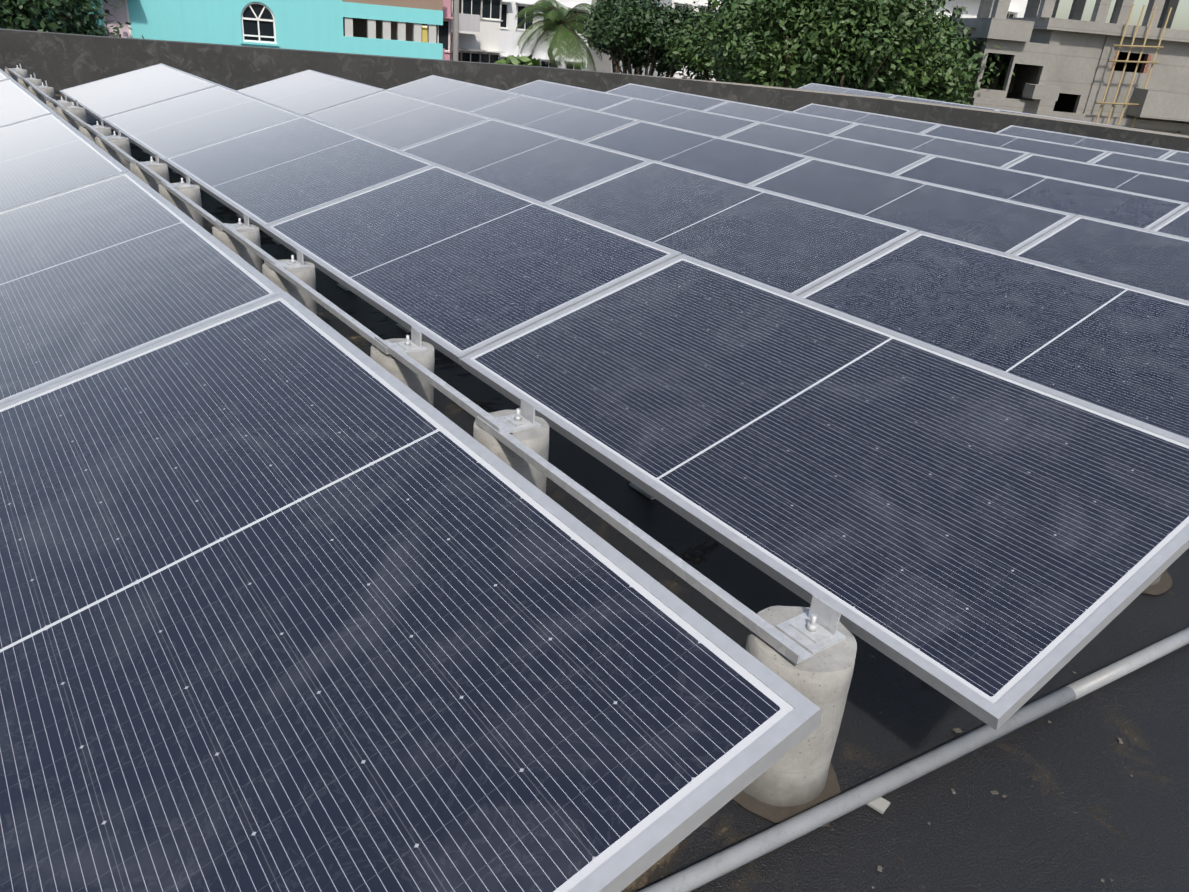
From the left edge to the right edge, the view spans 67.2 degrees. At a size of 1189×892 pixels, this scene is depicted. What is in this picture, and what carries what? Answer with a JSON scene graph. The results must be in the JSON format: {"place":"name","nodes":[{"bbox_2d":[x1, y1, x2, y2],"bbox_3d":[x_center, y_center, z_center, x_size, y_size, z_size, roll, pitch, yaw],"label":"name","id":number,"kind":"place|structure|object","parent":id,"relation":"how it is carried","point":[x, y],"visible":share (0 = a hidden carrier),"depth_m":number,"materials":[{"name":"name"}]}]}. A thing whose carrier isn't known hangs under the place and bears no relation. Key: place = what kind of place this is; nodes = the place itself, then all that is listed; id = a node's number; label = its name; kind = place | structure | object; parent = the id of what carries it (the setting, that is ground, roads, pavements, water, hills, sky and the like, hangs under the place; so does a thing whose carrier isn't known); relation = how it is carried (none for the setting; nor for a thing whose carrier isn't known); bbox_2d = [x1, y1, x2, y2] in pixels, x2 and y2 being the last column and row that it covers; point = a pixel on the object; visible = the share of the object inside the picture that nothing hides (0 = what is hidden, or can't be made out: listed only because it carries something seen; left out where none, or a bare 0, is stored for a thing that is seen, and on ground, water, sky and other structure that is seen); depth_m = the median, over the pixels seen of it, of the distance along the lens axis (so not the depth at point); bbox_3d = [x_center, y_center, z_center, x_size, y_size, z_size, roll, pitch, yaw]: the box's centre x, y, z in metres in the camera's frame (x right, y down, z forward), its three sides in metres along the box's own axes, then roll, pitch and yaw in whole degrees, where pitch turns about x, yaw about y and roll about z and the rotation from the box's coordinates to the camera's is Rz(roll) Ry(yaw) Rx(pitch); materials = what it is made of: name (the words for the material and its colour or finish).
{"place":"outdoors","nodes":[
{"label":"outdoors","id":0,"kind":"place"},
{"bbox_2d":[422,24,426,41],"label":"window","id":1,"kind":"structure","parent":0,"point":[424,32],"depth_m":41.26,"materials":[{"name":"paint"}]},
{"bbox_2d":[450,0,504,62],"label":"white house","id":2,"kind":"structure","parent":0,"point":[479,29],"depth_m":47.24,"materials":[{"name":"paint"}]},
{"bbox_2d":[494,53,540,65],"bbox_3d":[-2.652,-7.639,29.512,1.854,9.821,1.911,11,26,12],"label":"shrub","id":3,"kind":"object","parent":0,"point":[529,60],"visible":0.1,"depth_m":27.16,"materials":[{"name":"green plant"}]},
{"bbox_2d":[499,0,591,69],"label":"white house","id":4,"kind":"structure","parent":0,"point":[509,33],"depth_m":54.96,"materials":[{"name":"paint"}]},
{"bbox_2d":[587,45,611,71],"bbox_3d":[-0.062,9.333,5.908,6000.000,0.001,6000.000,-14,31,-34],"label":"wall","id":5,"kind":"structure","parent":0,"point":[603,66],"depth_m":246.06,"materials":[{"name":"white paint"}]},
{"bbox_2d":[0,0,143,38],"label":"tree","id":6,"kind":"object","parent":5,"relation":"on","point":[65,16],"visible":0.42,"depth_m":20.60,"materials":[{"name":"green plant"}]},
{"bbox_2d":[87,0,343,52],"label":"turquoise house","id":7,"kind":"structure","parent":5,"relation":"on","point":[313,25],"depth_m":24.47,"materials":[{"name":"paint"}]},
{"bbox_2d":[342,0,442,59],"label":"building","id":8,"kind":"structure","parent":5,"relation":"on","point":[384,27],"depth_m":26.00,"materials":[{"name":"teal paint"}]},
{"bbox_2d":[436,0,452,59],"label":"building","id":9,"kind":"structure","parent":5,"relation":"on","point":[443,31],"depth_m":42.37,"materials":[{"name":"paint"}]},
{"bbox_2d":[453,0,458,60],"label":"electric pole","id":10,"kind":"object","parent":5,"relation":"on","point":[456,31],"depth_m":30.46,"materials":[{"name":"grey concrete"}]},
{"bbox_2d":[514,0,601,70],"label":"palm","id":11,"kind":"object","parent":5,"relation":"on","point":[563,31],"visible":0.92,"depth_m":40.50,"materials":[{"name":"green plant"}]},
{"bbox_2d":[591,0,666,74],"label":"building","id":12,"kind":"structure","parent":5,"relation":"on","point":[615,69],"depth_m":47.02,"materials":[{"name":"white paint"}]},
{"bbox_2d":[576,0,705,77],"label":"tree","id":13,"kind":"object","parent":5,"relation":"on","point":[633,32],"visible":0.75,"depth_m":35.43,"materials":[{"name":"green plant"}]},
{"bbox_2d":[662,5,767,81],"bbox_3d":[5.190,-10.461,34.388,5.724,12.075,5.210,-14,31,-34],"label":"tree","id":14,"kind":"object","parent":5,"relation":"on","point":[683,42],"visible":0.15,"depth_m":32.12,"materials":[{"name":"green plant"}]},
{"bbox_2d":[670,0,1021,103],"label":"tree","id":15,"kind":"object","parent":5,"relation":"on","point":[874,45],"visible":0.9,"depth_m":24.84,"materials":[{"name":"green plant"}]},
{"bbox_2d":[917,9,1017,104],"bbox_3d":[10.420,-8.793,31.809,6.068,12.217,6.104,-14,31,-34],"label":"tree","id":16,"kind":"object","parent":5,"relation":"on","point":[987,71],"visible":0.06,"depth_m":28.78,"materials":[{"name":"green plant"}]},
{"bbox_2d":[938,0,1188,135],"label":"unfinished building","id":17,"kind":"structure","parent":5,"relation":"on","point":[1062,68],"depth_m":29.78,"materials":[{"name":"grey concrete"}]},
{"bbox_2d":[1110,51,1151,72],"bbox_3d":[17.971,-12.884,30.066,1.236,0.583,0.203,5,25,-1],"label":"brick reveal","id":18,"kind":"object","parent":17,"relation":"attached to","point":[1146,66],"visible":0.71,"depth_m":30.01,"materials":[{"name":"red brick"}]},
{"bbox_2d":[1095,4,1171,127],"bbox_3d":[17.302,-8.386,31.476,1.616,12.789,0.214,5,25,-1],"label":"bamboo scaffold","id":19,"kind":"object","parent":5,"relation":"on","point":[1126,61],"visible":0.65,"depth_m":29.40,"materials":[{"name":"brown wood"}]},
{"bbox_2d":[54,90,1188,891],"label":"roof slab","id":20,"kind":"structure","parent":0,"point":[1078,808],"depth_m":2.03,"materials":[{"name":"black concrete"}]},
{"bbox_2d":[5,63,845,664],"bbox_3d":[-2.626,-1.894,6.200,1.129,0.505,12.150,-14,31,-34],"label":"steel structure","id":21,"kind":"object","parent":20,"relation":"on","point":[813,629],"visible":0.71,"depth_m":2.43,"materials":[{"name":"silver metal"}]},
{"bbox_2d":[59,63,1188,729],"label":"solar table","id":22,"kind":"object","parent":21,"relation":"on","point":[995,549],"visible":1,"depth_m":2.64,"materials":[{"name":"glass"}]},
{"bbox_2d":[5,68,856,806],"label":"concrete pillars","id":23,"kind":"structure","parent":20,"relation":"on","point":[797,774],"depth_m":1.87,"materials":[{"name":"concrete"}]},
{"bbox_2d":[0,28,1188,151],"bbox_3d":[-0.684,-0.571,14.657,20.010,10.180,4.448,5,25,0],"label":"parapet wall","id":24,"kind":"structure","parent":20,"relation":"on","point":[58,61],"depth_m":12.59,"materials":[{"name":"paint"}]},
{"bbox_2d":[867,797,889,813],"bbox_3d":[0.594,0.748,1.873,0.036,0.006,0.036,24,31,34],"label":"tile shard","id":25,"kind":"object","parent":20,"relation":"on","point":[880,805],"visible":0.79,"depth_m":1.87,"materials":[{"name":"grey"}]},
{"bbox_2d":[638,627,1188,891],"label":"pvc conduit","id":26,"kind":"object","parent":20,"relation":"on","point":[713,867],"visible":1,"depth_m":1.90,"materials":[{"name":"grey plastic"}]},
{"bbox_2d":[761,653,1132,888],"bbox_3d":[-0.031,-0.547,4.468,4.067,0.006,8.292,-14,31,-34],"label":"roof grit","id":27,"kind":"object","parent":20,"relation":"on","point":[955,730],"visible":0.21,"depth_m":2.02,"materials":[{"name":"gravel"}]},
{"bbox_2d":[733,570,1172,826],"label":"roof dirt rings","id":28,"kind":"object","parent":20,"relation":"on","point":[779,814],"depth_m":1.86,"materials":[{"name":"brown soil"}]},
{"bbox_2d":[1149,574,1161,585],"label":"pedestals","id":29,"kind":"object","parent":20,"relation":"on","point":[1155,581],"depth_m":2.77,"materials":[{"name":"concrete"}]},
{"bbox_3d":[-4.032,-1.661,5.438,1.129,0.505,12.550,-14,31,-34],"label":"steel structure","id":30,"kind":"object","parent":20,"relation":"on","visible":0},
{"bbox_2d":[0,69,820,891],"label":"solar table","id":31,"kind":"object","parent":30,"relation":"on","point":[296,595],"visible":1,"depth_m":1.50,"materials":[{"name":"glass"}]},
{"bbox_3d":[-0.835,-1.870,6.499,1.129,0.505,10.440,-14,31,-34],"label":"steel structure","id":32,"kind":"object","parent":20,"relation":"on","visible":0},
{"bbox_2d":[237,70,1188,438],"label":"solar table","id":33,"kind":"object","parent":32,"relation":"on","point":[1113,346],"visible":0.77,"depth_m":4.39,"materials":[{"name":"glass"}]},
{"bbox_3d":[0.453,-2.182,7.403,1.127,0.505,10.440,-14,31,-34],"label":"steel structure","id":34,"kind":"object","parent":20,"relation":"on","visible":0},
{"bbox_2d":[386,75,1188,300],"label":"solar table","id":35,"kind":"object","parent":34,"relation":"on","point":[1150,260],"visible":0.71,"depth_m":6.14,"materials":[{"name":"glass"}]},
{"bbox_3d":[1.740,-2.494,8.306,1.129,0.505,10.440,-14,31,-34],"label":"steel structure","id":36,"kind":"object","parent":20,"relation":"on","visible":0},
{"bbox_2d":[506,80,1188,237],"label":"solar table","id":37,"kind":"object","parent":36,"relation":"on","point":[1159,214],"visible":0.48,"depth_m":7.73,"materials":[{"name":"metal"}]},
{"bbox_3d":[3.027,-2.806,9.209,1.128,0.505,10.440,-14,31,-34],"label":"steel structure","id":38,"kind":"object","parent":20,"relation":"on","visible":0},
{"bbox_2d":[607,83,1188,202],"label":"solar table","id":39,"kind":"object","parent":38,"relation":"on","point":[1166,187],"visible":0.25,"depth_m":9.24,"materials":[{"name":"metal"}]},
{"bbox_3d":[4.356,-3.090,10.062,1.129,0.505,10.300,-14,31,-34],"label":"steel structure","id":40,"kind":"object","parent":20,"relation":"on","visible":0},
{"bbox_2d":[793,103,1188,179],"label":"solar table","id":41,"kind":"object","parent":40,"relation":"on","point":[1168,168],"visible":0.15,"depth_m":10.25,"materials":[{"name":"metal"}]},
{"bbox_3d":[6.445,-2.868,10.007,1.129,0.505,7.582,-14,31,-34],"label":"steel structure","id":42,"kind":"object","parent":20,"relation":"on","visible":0},
{"bbox_2d":[996,125,1188,163],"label":"solar table","id":43,"kind":"object","parent":42,"relation":"on","point":[1115,146],"visible":0.31,"depth_m":11.04,"materials":[{"name":"metal"}]},
{"bbox_2d":[611,0,720,80],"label":"white house","id":44,"kind":"structure","parent":0,"point":[699,3],"depth_m":63.51,"materials":[{"name":"paint"}]},
{"bbox_2d":[591,0,1188,29],"label":"sky","id":45,"kind":"structure","parent":0,"point":[1181,17],"materials":[{"name":"white"}]},
{"bbox_2d":[914,0,1040,17],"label":"building","id":46,"kind":"structure","parent":0,"point":[1017,8],"depth_m":74.53,"materials":[{"name":"paint"}]},
{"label":"pedestals","id":47,"kind":"object","parent":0,"visible":0},
{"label":"steel structure","id":48,"kind":"object","parent":47,"relation":"on","visible":0},
{"bbox_2d":[797,83,1179,134],"bbox_3d":[7.744,-4.682,13.607,1.022,0.338,12.652,-14,31,-34],"label":"solar table","id":49,"kind":"object","parent":48,"relation":"on","point":[821,87],"visible":0.15,"depth_m":16.84,"materials":[{"name":"metal"}]}
]}

